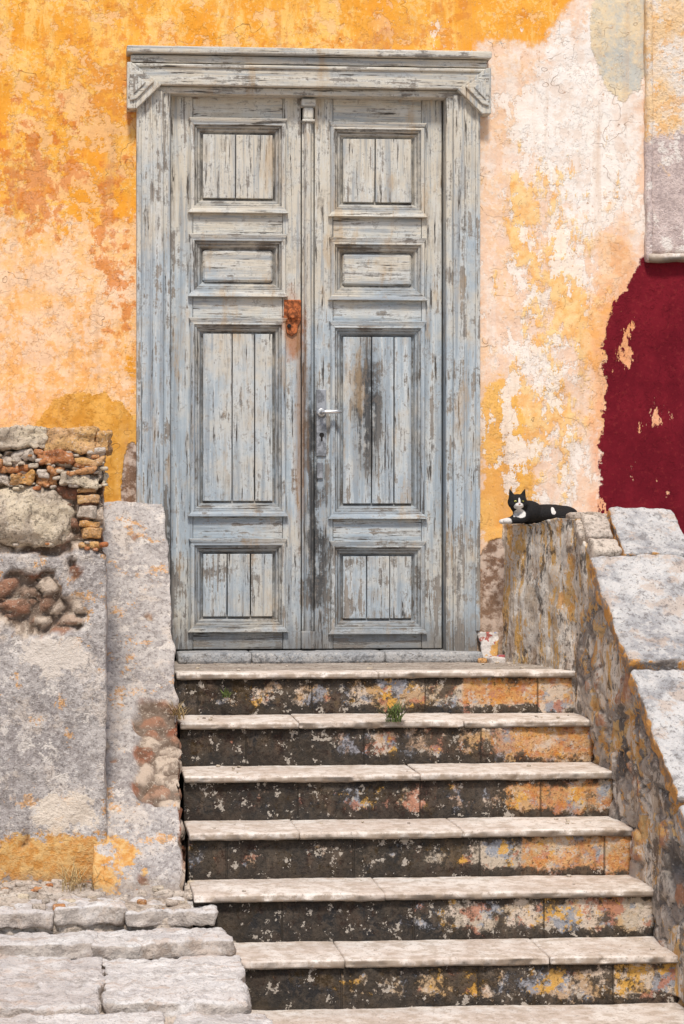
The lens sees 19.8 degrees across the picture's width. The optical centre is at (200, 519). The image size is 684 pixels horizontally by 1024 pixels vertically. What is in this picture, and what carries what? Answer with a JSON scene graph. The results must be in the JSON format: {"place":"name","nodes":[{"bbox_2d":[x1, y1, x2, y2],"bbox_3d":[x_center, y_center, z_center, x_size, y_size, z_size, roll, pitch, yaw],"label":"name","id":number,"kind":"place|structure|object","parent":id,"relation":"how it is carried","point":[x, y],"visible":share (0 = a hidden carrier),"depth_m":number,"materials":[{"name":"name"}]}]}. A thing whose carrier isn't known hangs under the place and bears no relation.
{"place":"outdoors","nodes":[
{"label":"outdoors","id":0,"kind":"place"},
{"bbox_2d":[47,855,111,890],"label":"dry grass","id":1,"kind":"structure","parent":0,"point":[78,881],"depth_m":7.75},
{"label":"ground","id":2,"kind":"structure","parent":0,"visible":0},
{"bbox_2d":[0,878,270,1023],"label":"stone terrace","id":3,"kind":"structure","parent":2,"relation":"on","point":[123,954],"depth_m":7.18,"materials":[{"name":"stone"}]},
{"bbox_2d":[0,447,107,884],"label":"stone pillar","id":4,"kind":"structure","parent":3,"relation":"on","point":[53,670],"depth_m":7.88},
{"bbox_2d":[0,425,46,452],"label":"stone","id":5,"kind":"object","parent":4,"relation":"on","point":[20,438],"visible":0.75,"depth_m":7.88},
{"bbox_2d":[0,485,77,549],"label":"boulder","id":6,"kind":"object","parent":4,"relation":"on","point":[30,518],"visible":0.8,"depth_m":7.86,"materials":[{"name":"stone"}]},
{"bbox_2d":[45,423,97,450],"bbox_3d":[-0.540,-0.324,8.080,0.227,0.140,0.458,0,0,-4],"label":"stone","id":7,"kind":"object","parent":4,"relation":"on","point":[60,436],"visible":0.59,"depth_m":7.88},
{"bbox_2d":[78,541,98,547],"bbox_3d":[-0.460,0.097,7.989,0.089,0.037,0.196,0,0,-4],"label":"thin brick","id":8,"kind":"object","parent":4,"relation":"on","point":[93,544],"visible":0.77,"depth_m":7.90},
{"bbox_2d":[79,527,101,539],"bbox_3d":[-0.455,0.060,7.987,0.096,0.063,0.221,0,0,-4],"label":"thin brick","id":9,"kind":"object","parent":8,"relation":"on","point":[89,532],"visible":0.86,"depth_m":7.88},
{"bbox_2d":[80,519,100,527],"bbox_3d":[-0.455,0.014,7.989,0.100,0.042,0.213,0,0,-4],"label":"thin brick","id":10,"kind":"object","parent":9,"relation":"on","point":[90,523],"visible":0.83,"depth_m":7.89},
{"bbox_2d":[77,505,97,518],"bbox_3d":[-0.464,-0.032,7.980,0.089,0.073,0.201,0,0,-4],"label":"thin brick","id":11,"kind":"object","parent":10,"relation":"on","point":[87,511],"visible":0.86,"depth_m":7.88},
{"bbox_2d":[78,496,100,506],"bbox_3d":[-0.461,-0.080,7.986,0.100,0.052,0.217,0,0,-4],"label":"thin brick","id":12,"kind":"object","parent":11,"relation":"on","point":[91,500],"visible":0.86,"depth_m":7.88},
{"bbox_2d":[77,486,96,492],"bbox_3d":[-0.470,-0.120,7.984,0.084,0.033,0.202,0,0,-4],"label":"thin brick","id":13,"kind":"object","parent":12,"relation":"on","point":[87,489],"visible":0.77,"depth_m":7.89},
{"bbox_2d":[57,469,99,487],"bbox_3d":[-0.496,-0.163,7.950,0.180,0.087,0.193,0,0,-4],"label":"course stone","id":14,"kind":"object","parent":13,"relation":"on","point":[85,479],"visible":0.86,"depth_m":7.87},
{"bbox_2d":[95,427,110,457],"bbox_3d":[-0.420,-0.317,8.099,0.096,0.123,0.430,0,0,-4],"label":"stone","id":15,"kind":"object","parent":4,"relation":"on","point":[102,437],"visible":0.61,"depth_m":7.90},
{"bbox_2d":[92,501,185,899],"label":"stone parapet","id":16,"kind":"structure","parent":3,"relation":"on","point":[144,845],"depth_m":8.43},
{"bbox_2d":[0,0,683,657],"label":"facade wall","id":17,"kind":"structure","parent":2,"relation":"on","point":[580,354],"depth_m":9.62,"materials":[{"name":"paint"}]},
{"bbox_2d":[127,62,160,111],"bbox_3d":[-0.279,-2.102,9.458,0.163,0.225,0.092,0,0,-4],"label":"lintel ear","id":18,"kind":"object","parent":17,"relation":"attached to","point":[143,97],"visible":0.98,"depth_m":9.41},
{"bbox_2d":[130,68,153,100],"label":"ear moulding","id":19,"kind":"object","parent":18,"relation":"attached to","point":[142,88],"visible":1,"depth_m":9.40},
{"bbox_2d":[141,90,163,506],"bbox_3d":[-0.246,-0.702,9.541,0.118,2.775,0.170,0,0,-4],"label":"jamb","id":20,"kind":"object","parent":17,"relation":"attached to","point":[158,296],"visible":0.42,"depth_m":9.46,"materials":[{"name":"paint"}]},
{"bbox_2d":[136,106,140,502],"bbox_3d":[-0.303,-0.754,9.478,0.024,2.600,0.068,0,0,-4],"label":"jamb back band","id":21,"kind":"object","parent":20,"relation":"attached to","point":[138,304],"visible":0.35,"depth_m":9.44,"materials":[{"name":"paint"}]},
{"bbox_2d":[150,94,152,503],"bbox_3d":[-0.240,-0.719,9.456,0.012,2.730,0.011,0,0,-4],"label":"jamb fillet","id":22,"kind":"object","parent":20,"relation":"attached to","point":[151,299],"visible":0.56,"depth_m":9.45,"materials":[{"name":"paint"}]},
{"bbox_2d":[164,93,169,573],"bbox_3d":[-0.172,-0.702,9.553,0.036,2.772,0.155,0,0,-4],"label":"jamb inner bead","id":23,"kind":"object","parent":20,"relation":"attached to","point":[167,309],"visible":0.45,"depth_m":9.48,"materials":[{"name":"paint"}]},
{"bbox_2d":[158,87,458,101],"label":"lintel soffit","id":24,"kind":"structure","parent":20,"relation":"on","point":[282,93],"depth_m":9.53,"materials":[{"name":"paint"}]},
{"bbox_2d":[130,54,486,68],"bbox_3d":[0.526,-2.236,9.547,1.746,0.036,0.126,0,0,-4],"label":"lintel frieze","id":25,"kind":"object","parent":17,"relation":"attached to","point":[311,61],"visible":0.76,"depth_m":9.48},
{"bbox_2d":[138,67,478,648],"bbox_3d":[0.525,-0.785,9.563,1.750,2.838,0.150,0,0,-4],"label":"wooden double door","id":26,"kind":"structure","parent":17,"relation":"attached to","point":[305,79],"depth_m":9.50,"materials":[{"name":"paint"}]},
{"bbox_2d":[170,97,192,649],"bbox_3d":[-0.097,-0.722,9.574,0.110,2.715,0.045,0,0,-4],"label":"leaf stile","id":27,"kind":"object","parent":26,"relation":"attached to","point":[181,313],"visible":0.79,"depth_m":9.55,"materials":[{"name":"paint"}]},
{"bbox_2d":[203,554,226,616],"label":"leaf panel board","id":28,"kind":"object","parent":26,"relation":"attached to","point":[214,582],"visible":1,"depth_m":9.57,"materials":[{"name":"paint"}]},
{"bbox_2d":[203,334,231,500],"bbox_3d":[0.079,-0.504,9.583,0.143,0.823,0.026,0,0,-4],"label":"leaf panel board","id":29,"kind":"object","parent":26,"relation":"attached to","point":[217,417],"visible":1,"depth_m":9.57,"materials":[{"name":"paint"}]},
{"bbox_2d":[203,134,234,198],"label":"leaf panel board","id":30,"kind":"object","parent":26,"relation":"attached to","point":[218,166],"visible":1,"depth_m":9.57,"materials":[{"name":"paint"}]},
{"bbox_2d":[203,250,271,282],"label":"leaf panel board","id":31,"kind":"object","parent":26,"relation":"attached to","point":[234,266],"visible":1,"depth_m":9.58,"materials":[{"name":"paint"}]},
{"bbox_2d":[193,517,281,538],"bbox_3d":[0.180,0.037,9.594,0.442,0.150,0.042,0,0,-4],"label":"leaf rail","id":32,"kind":"object","parent":26,"relation":"attached to","point":[232,527],"visible":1,"depth_m":9.57,"materials":[{"name":"paint"}]},
{"bbox_2d":[188,512,287,516],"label":"leaf ledge","id":33,"kind":"object","parent":32,"relation":"attached to","point":[237,514],"visible":1,"depth_m":9.55,"materials":[{"name":"paint"}]},
{"bbox_2d":[189,538,286,542],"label":"leaf ledge","id":34,"kind":"object","parent":32,"relation":"attached to","point":[266,540],"visible":1,"depth_m":9.55,"materials":[{"name":"paint"}]},
{"bbox_2d":[193,297,281,317],"bbox_3d":[0.180,-1.044,9.594,0.442,0.145,0.042,0,0,-4],"label":"leaf rail","id":35,"kind":"object","parent":26,"relation":"attached to","point":[244,307],"visible":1,"depth_m":9.57,"materials":[{"name":"paint"}]},
{"bbox_2d":[188,292,287,297],"bbox_3d":[0.182,-1.107,9.557,0.495,0.024,0.026,0,0,-4],"label":"leaf ledge","id":36,"kind":"object","parent":35,"relation":"attached to","point":[238,294],"visible":1,"depth_m":9.55,"materials":[{"name":"paint"}]},
{"bbox_2d":[189,317,287,322],"bbox_3d":[0.182,-0.980,9.557,0.487,0.024,0.026,0,0,-4],"label":"leaf ledge","id":37,"kind":"object","parent":35,"relation":"attached to","point":[242,320],"visible":1,"depth_m":9.55,"materials":[{"name":"paint"}]},
{"bbox_2d":[193,213,281,233],"bbox_3d":[0.180,-1.454,9.594,0.442,0.145,0.042,0,0,-4],"label":"leaf rail","id":38,"kind":"object","parent":26,"relation":"attached to","point":[221,223],"visible":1,"depth_m":9.57,"materials":[{"name":"paint"}]},
{"bbox_2d":[188,208,287,213],"bbox_3d":[0.182,-1.518,9.557,0.495,0.024,0.026,0,0,-4],"label":"leaf ledge","id":39,"kind":"object","parent":38,"relation":"attached to","point":[240,210],"visible":1,"depth_m":9.55,"materials":[{"name":"paint"}]},
{"bbox_2d":[189,233,287,238],"bbox_3d":[0.182,-1.391,9.557,0.487,0.024,0.026,0,0,-4],"label":"leaf ledge","id":40,"kind":"object","parent":38,"relation":"attached to","point":[242,236],"visible":1,"depth_m":9.55,"materials":[{"name":"paint"}]},
{"bbox_2d":[193,97,281,118],"bbox_3d":[0.180,-2.014,9.594,0.442,0.128,0.042,0,0,-4],"label":"leaf rail","id":41,"kind":"object","parent":26,"relation":"attached to","point":[211,107],"visible":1,"depth_m":9.57,"materials":[{"name":"paint"}]},
{"bbox_2d":[189,117,286,123],"bbox_3d":[0.182,-1.959,9.557,0.487,0.024,0.026,0,0,-4],"label":"leaf ledge","id":42,"kind":"object","parent":41,"relation":"attached to","point":[236,120],"visible":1,"depth_m":9.55,"materials":[{"name":"paint"}]},
{"bbox_2d":[193,632,281,648],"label":"leaf rail","id":43,"kind":"object","parent":26,"relation":"attached to","point":[239,640],"visible":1,"depth_m":9.57,"materials":[{"name":"paint"}]},
{"bbox_2d":[188,627,287,632],"bbox_3d":[0.182,0.539,9.557,0.495,0.024,0.026,0,0,-4],"label":"leaf ledge","id":44,"kind":"object","parent":43,"relation":"attached to","point":[263,629],"visible":1,"depth_m":9.55,"materials":[{"name":"paint"}]},
{"bbox_2d":[190,321,285,512],"bbox_3d":[0.181,-0.504,9.575,0.473,0.951,0.051,0,0,-4],"label":"leaf moulding","id":45,"kind":"object","parent":26,"relation":"attached to","point":[277,331],"visible":1,"depth_m":9.57,"materials":[{"name":"paint"}]},
{"bbox_2d":[190,542,285,628],"bbox_3d":[0.181,0.321,9.575,0.473,0.436,0.051,0,0,-4],"label":"leaf moulding","id":46,"kind":"object","parent":26,"relation":"attached to","point":[277,551],"visible":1,"depth_m":9.57,"materials":[{"name":"paint"}]},
{"bbox_2d":[190,121,285,208],"bbox_3d":[0.181,-1.738,9.575,0.473,0.441,0.051,0,0,-4],"label":"leaf moulding","id":47,"kind":"object","parent":26,"relation":"attached to","point":[276,131],"visible":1,"depth_m":9.57,"materials":[{"name":"paint"}]},
{"bbox_2d":[190,237,285,292],"bbox_3d":[0.181,-1.249,9.575,0.473,0.284,0.051,0,0,-4],"label":"leaf moulding","id":48,"kind":"object","parent":26,"relation":"attached to","point":[275,247],"visible":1,"depth_m":9.57,"materials":[{"name":"paint"}]},
{"bbox_2d":[227,554,249,616],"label":"leaf panel board","id":49,"kind":"object","parent":26,"relation":"attached to","point":[238,585],"visible":1,"depth_m":9.57,"materials":[{"name":"paint"}]},
{"bbox_2d":[232,334,253,500],"bbox_3d":[0.208,-0.504,9.593,0.108,0.823,0.024,0,0,-4],"label":"leaf panel board","id":50,"kind":"object","parent":26,"relation":"attached to","point":[242,417],"visible":1,"depth_m":9.58,"materials":[{"name":"paint"}]},
{"bbox_2d":[236,135,272,198],"bbox_3d":[0.262,-1.738,9.595,0.181,0.313,0.027,0,0,-4],"label":"leaf panel board","id":51,"kind":"object","parent":26,"relation":"attached to","point":[254,166],"visible":1,"depth_m":9.58,"materials":[{"name":"paint"}]},
{"bbox_2d":[251,554,271,615],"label":"leaf panel board","id":52,"kind":"object","parent":26,"relation":"attached to","point":[261,584],"visible":1,"depth_m":9.59,"materials":[{"name":"paint"}]},
{"bbox_2d":[255,334,271,500],"bbox_3d":[0.309,-0.504,9.599,0.086,0.823,0.025,0,0,-4],"label":"leaf panel board","id":53,"kind":"object","parent":26,"relation":"attached to","point":[263,417],"visible":1,"depth_m":9.59,"materials":[{"name":"paint"}]},
{"bbox_2d":[282,98,300,648],"bbox_3d":[0.446,-0.722,9.612,0.089,2.715,0.044,0,0,-4],"label":"leaf stile","id":54,"kind":"object","parent":26,"relation":"attached to","point":[291,228],"visible":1,"depth_m":9.59,"materials":[{"name":"paint"}]},
{"bbox_2d":[284,300,300,335],"bbox_3d":[0.450,-0.995,9.585,0.085,0.179,0.014,0,0,-4],"label":"rusty lock plate","id":55,"kind":"object","parent":26,"relation":"attached to","point":[294,322],"visible":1,"depth_m":9.58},
{"bbox_2d":[301,122,312,630],"bbox_3d":[0.525,-0.660,9.595,0.057,2.588,0.069,0,0,-4],"label":"astragal","id":56,"kind":"object","parent":26,"relation":"attached to","point":[306,376],"visible":1,"depth_m":9.57,"materials":[{"name":"paint"}]},
{"bbox_2d":[301,108,313,630],"bbox_3d":[0.524,-0.720,9.630,0.090,2.709,0.010,0,0,-4],"label":"meeting gap","id":57,"kind":"object","parent":26,"relation":"attached to","point":[313,367],"visible":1,"depth_m":9.63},
{"bbox_2d":[314,99,332,648],"bbox_3d":[0.604,-0.722,9.623,0.091,2.715,0.045,0,0,-4],"label":"leaf stile","id":58,"kind":"object","parent":26,"relation":"attached to","point":[323,311],"visible":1,"depth_m":9.60,"materials":[{"name":"paint"}]},
{"bbox_2d":[316,389,325,455],"bbox_3d":[0.593,-0.479,9.596,0.049,0.330,0.012,0,0,-4],"label":"handle plate","id":59,"kind":"object","parent":58,"relation":"attached to","point":[320,421],"visible":1,"depth_m":9.59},
{"bbox_2d":[342,556,365,618],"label":"leaf panel board","id":60,"kind":"object","parent":26,"relation":"attached to","point":[353,587],"visible":1,"depth_m":9.62,"materials":[{"name":"paint"}]},
{"bbox_2d":[342,337,370,503],"bbox_3d":[0.770,-0.492,9.631,0.141,0.823,0.026,0,0,-4],"label":"leaf panel board","id":61,"kind":"object","parent":26,"relation":"attached to","point":[356,382],"visible":1,"depth_m":9.62,"materials":[{"name":"paint"}]},
{"bbox_2d":[342,139,374,202],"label":"leaf panel board","id":62,"kind":"object","parent":26,"relation":"attached to","point":[358,165],"visible":1,"depth_m":9.62,"materials":[{"name":"paint"}]},
{"bbox_2d":[342,254,410,285],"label":"leaf panel board","id":63,"kind":"object","parent":26,"relation":"attached to","point":[376,269],"visible":1,"depth_m":9.63,"materials":[{"name":"paint"}]},
{"bbox_2d":[333,99,420,122],"bbox_3d":[0.870,-2.008,9.642,0.440,0.140,0.042,0,0,-4],"label":"leaf rail","id":64,"kind":"object","parent":26,"relation":"attached to","point":[387,111],"visible":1,"depth_m":9.62,"materials":[{"name":"paint"}]},
{"bbox_2d":[329,122,426,127],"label":"leaf ledge","id":65,"kind":"object","parent":64,"relation":"attached to","point":[377,124],"visible":1,"depth_m":9.59,"materials":[{"name":"paint"}]},
{"bbox_2d":[333,519,420,540],"bbox_3d":[0.870,0.049,9.642,0.440,0.150,0.042,0,0,-4],"label":"leaf rail","id":66,"kind":"object","parent":26,"relation":"attached to","point":[376,529],"visible":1,"depth_m":9.62,"materials":[{"name":"paint"}]},
{"bbox_2d":[328,514,427,518],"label":"leaf ledge","id":67,"kind":"object","parent":66,"relation":"attached to","point":[377,516],"visible":1,"depth_m":9.60,"materials":[{"name":"paint"}]},
{"bbox_2d":[329,541,426,545],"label":"leaf ledge","id":68,"kind":"object","parent":66,"relation":"attached to","point":[377,543],"visible":1,"depth_m":9.60,"materials":[{"name":"paint"}]},
{"bbox_2d":[333,217,420,237],"bbox_3d":[0.870,-1.442,9.642,0.440,0.145,0.042,0,0,-4],"label":"leaf rail","id":69,"kind":"object","parent":26,"relation":"attached to","point":[369,227],"visible":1,"depth_m":9.62,"materials":[{"name":"paint"}]},
{"bbox_2d":[328,212,426,217],"bbox_3d":[0.873,-1.506,9.605,0.493,0.024,0.026,0,0,-4],"label":"leaf ledge","id":70,"kind":"object","parent":69,"relation":"attached to","point":[380,214],"visible":1,"depth_m":9.60,"materials":[{"name":"paint"}]},
{"bbox_2d":[329,237,426,242],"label":"leaf ledge","id":71,"kind":"object","parent":69,"relation":"attached to","point":[380,240],"visible":1,"depth_m":9.60,"materials":[{"name":"paint"}]},
{"bbox_2d":[333,300,420,320],"bbox_3d":[0.870,-1.032,9.642,0.440,0.145,0.042,0,0,-4],"label":"leaf rail","id":72,"kind":"object","parent":26,"relation":"attached to","point":[348,310],"visible":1,"depth_m":9.62,"materials":[{"name":"paint"}]},
{"bbox_2d":[328,295,427,300],"bbox_3d":[0.873,-1.095,9.605,0.493,0.024,0.026,0,0,-4],"label":"leaf ledge","id":73,"kind":"object","parent":72,"relation":"attached to","point":[376,298],"visible":1,"depth_m":9.60,"materials":[{"name":"paint"}]},
{"bbox_2d":[329,321,426,325],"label":"leaf ledge","id":74,"kind":"object","parent":72,"relation":"attached to","point":[377,323],"visible":1,"depth_m":9.60,"materials":[{"name":"paint"}]},
{"bbox_2d":[333,634,420,648],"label":"leaf rail","id":75,"kind":"object","parent":26,"relation":"attached to","point":[351,641],"visible":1,"depth_m":9.62,"materials":[{"name":"paint"}]},
{"bbox_2d":[328,629,427,633],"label":"leaf ledge","id":76,"kind":"object","parent":75,"relation":"attached to","point":[399,631],"visible":1,"depth_m":9.60,"materials":[{"name":"paint"}]},
{"bbox_2d":[330,324,424,515],"bbox_3d":[0.871,-0.492,9.624,0.471,0.951,0.051,0,0,-4],"label":"leaf moulding","id":77,"kind":"object","parent":26,"relation":"attached to","point":[416,334],"visible":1,"depth_m":9.62,"materials":[{"name":"paint"}]},
{"bbox_2d":[330,125,424,212],"bbox_3d":[0.871,-1.726,9.624,0.471,0.441,0.051,0,0,-4],"label":"leaf moulding","id":78,"kind":"object","parent":26,"relation":"attached to","point":[415,136],"visible":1,"depth_m":9.62,"materials":[{"name":"paint"}]},
{"bbox_2d":[330,544,424,630],"bbox_3d":[0.871,0.333,9.624,0.471,0.436,0.051,0,0,-4],"label":"leaf moulding","id":79,"kind":"object","parent":26,"relation":"attached to","point":[416,620],"visible":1,"depth_m":9.62,"materials":[{"name":"paint"}]},
{"bbox_2d":[330,240,424,296],"bbox_3d":[0.871,-1.237,9.624,0.471,0.284,0.051,0,0,-4],"label":"leaf moulding","id":80,"kind":"object","parent":26,"relation":"attached to","point":[414,251],"visible":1,"depth_m":9.62,"materials":[{"name":"paint"}]},
{"bbox_2d":[366,556,388,618],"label":"leaf panel board","id":81,"kind":"object","parent":26,"relation":"attached to","point":[377,586],"visible":1,"depth_m":9.62,"materials":[{"name":"paint"}]},
{"bbox_2d":[371,337,392,503],"bbox_3d":[0.898,-0.492,9.639,0.107,0.823,0.029,0,0,-4],"label":"leaf panel board","id":82,"kind":"object","parent":26,"relation":"attached to","point":[381,420],"visible":1,"depth_m":9.62,"materials":[{"name":"paint"}]},
{"bbox_2d":[375,139,410,202],"bbox_3d":[0.952,-1.726,9.642,0.180,0.313,0.029,0,0,-4],"label":"leaf panel board","id":83,"kind":"object","parent":26,"relation":"attached to","point":[392,170],"visible":1,"depth_m":9.63,"materials":[{"name":"paint"}]},
{"bbox_2d":[389,556,410,617],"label":"leaf panel board","id":84,"kind":"object","parent":26,"relation":"attached to","point":[399,586],"visible":1,"depth_m":9.64,"materials":[{"name":"paint"}]},
{"bbox_2d":[394,337,410,503],"bbox_3d":[0.999,-0.492,9.646,0.085,0.823,0.027,0,0,-4],"label":"leaf panel board","id":85,"kind":"object","parent":26,"relation":"attached to","point":[402,420],"visible":1,"depth_m":9.63,"materials":[{"name":"paint"}]},
{"bbox_2d":[133,63,484,72],"bbox_3d":[0.526,-2.203,9.544,1.758,0.018,0.132,0,0,-4],"label":"lintel bead","id":86,"kind":"object","parent":17,"relation":"attached to","point":[307,67],"visible":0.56,"depth_m":9.48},
{"bbox_2d":[126,45,491,61],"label":"lintel cornice","id":87,"kind":"structure","parent":17,"relation":"attached to","point":[303,52],"depth_m":9.46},
{"bbox_2d":[456,68,490,116],"bbox_3d":[1.336,-2.102,9.570,0.163,0.225,0.092,0,0,-4],"label":"lintel ear","id":88,"kind":"object","parent":17,"relation":"attached to","point":[468,96],"visible":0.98,"depth_m":9.53},
{"bbox_2d":[465,73,488,105],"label":"ear moulding","id":89,"kind":"object","parent":88,"relation":"attached to","point":[481,99],"visible":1,"depth_m":9.52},
{"bbox_2d":[649,254,683,262],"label":"window sill","id":90,"kind":"structure","parent":17,"relation":"attached to","point":[664,258],"depth_m":9.62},
{"bbox_2d":[652,0,683,254],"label":"window surround","id":91,"kind":"object","parent":17,"relation":"attached to","point":[668,119],"visible":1,"depth_m":9.65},
{"bbox_2d":[644,0,654,262],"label":"window surround lip","id":92,"kind":"object","parent":91,"relation":"attached to","point":[649,105],"depth_m":9.63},
{"bbox_2d":[174,661,683,1023],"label":"stone staircase","id":93,"kind":"structure","parent":2,"relation":"on","point":[465,900],"depth_m":7.97,"materials":[{"name":"stone"}]},
{"bbox_2d":[176,650,250,663],"bbox_3d":[0.059,0.669,9.503,0.357,0.057,0.231,0,0,-4],"label":"threshold","id":94,"kind":"object","parent":93,"relation":"on","point":[210,656],"visible":0.99,"depth_m":9.39,"materials":[{"name":"stone"}]},
{"bbox_2d":[248,650,384,663],"bbox_3d":[0.562,0.669,9.538,0.649,0.057,0.232,0,0,-4],"label":"threshold","id":95,"kind":"object","parent":93,"relation":"on","point":[308,656],"visible":0.97,"depth_m":9.43,"materials":[{"name":"stone"}]},
{"bbox_2d":[373,699,415,721],"bbox_3d":[0.841,0.832,8.499,0.193,0.100,0.198,0,0,-25],"label":"weed plant","id":96,"kind":"object","parent":93,"relation":"on","point":[393,714],"visible":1,"depth_m":8.50,"materials":[{"name":"green plant"}]},
{"bbox_2d":[196,662,654,951],"bbox_3d":[0.842,1.170,8.396,1.685,0.971,1.959,0,0,-4],"label":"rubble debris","id":97,"kind":"object","parent":93,"relation":"on","point":[568,875],"visible":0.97,"depth_m":8.56,"materials":[{"name":"stone"}]},
{"bbox_2d":[379,649,481,662],"bbox_3d":[1.126,0.669,9.577,0.479,0.058,0.232,0,0,-4],"label":"threshold","id":98,"kind":"object","parent":93,"relation":"on","point":[420,655],"visible":0.95,"depth_m":9.47,"materials":[{"name":"stone"}]},
{"bbox_2d":[421,101,441,647],"bbox_3d":[1.141,-0.722,9.661,0.100,2.715,0.044,0,0,-4],"label":"leaf stile","id":99,"kind":"object","parent":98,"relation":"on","point":[431,315],"visible":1,"depth_m":9.64,"materials":[{"name":"paint"}]},
{"bbox_2d":[453,95,476,650],"bbox_3d":[1.293,-0.702,9.649,0.118,2.775,0.170,0,0,-4],"label":"jamb","id":100,"kind":"object","parent":98,"relation":"on","point":[458,372],"visible":0.54,"depth_m":9.56,"materials":[{"name":"paint"}]},
{"bbox_2d":[440,98,452,649],"bbox_3d":[1.218,-0.702,9.650,0.036,2.772,0.155,0,0,-4],"label":"jamb inner bead","id":101,"kind":"object","parent":100,"relation":"attached to","point":[447,373],"visible":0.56,"depth_m":9.57,"materials":[{"name":"paint"}]},
{"bbox_2d":[464,99,466,650],"bbox_3d":[1.299,-0.719,9.563,0.012,2.730,0.011,0,0,-4],"label":"jamb fillet","id":102,"kind":"object","parent":100,"relation":"attached to","point":[465,375],"visible":1,"depth_m":9.56,"materials":[{"name":"paint"}]},
{"bbox_2d":[475,110,479,630],"bbox_3d":[1.358,-0.754,9.594,0.024,2.600,0.068,0,0,-4],"label":"jamb back band","id":103,"kind":"object","parent":100,"relation":"attached to","point":[477,371],"visible":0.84,"depth_m":9.56,"materials":[{"name":"paint"}]},
{"bbox_2d":[478,628,506,663],"bbox_3d":[1.414,0.619,9.528,0.141,0.181,0.182,0,0,-4],"label":"painted plaster fragment","id":104,"kind":"object","parent":93,"relation":"on","point":[489,648],"visible":0.9,"depth_m":9.55,"materials":[{"name":"paint"}]},
{"bbox_2d":[502,507,683,1006],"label":"stone parapet","id":105,"kind":"structure","parent":2,"relation":"on","point":[594,601],"depth_m":8.37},
{"bbox_2d":[499,489,577,523],"bbox_3d":[1.636,-0.064,9.416,0.412,0.172,0.219,0,0,-4],"label":"cat","id":106,"kind":"object","parent":105,"relation":"on","point":[524,509],"visible":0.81,"depth_m":9.37},
{"bbox_3d":[-0.664,-0.199,7.976,0.048,0.054,0.152,0,0,-4],"label":"course stone","id":107,"kind":"object","parent":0,"visible":0},
{"bbox_2d":[38,451,75,467],"bbox_3d":[-0.590,-0.245,7.952,0.167,0.087,0.194,0,0,-4],"label":"course stone","id":108,"kind":"object","parent":107,"relation":"on","point":[59,458],"visible":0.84,"depth_m":7.87,"materials":[{"name":"stone"}]},
{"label":"house floor","id":109,"kind":"structure","parent":0,"visible":0},
{"bbox_2d":[175,648,439,656],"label":"dark hall","id":110,"kind":"structure","parent":109,"relation":"on","point":[321,649],"depth_m":9.92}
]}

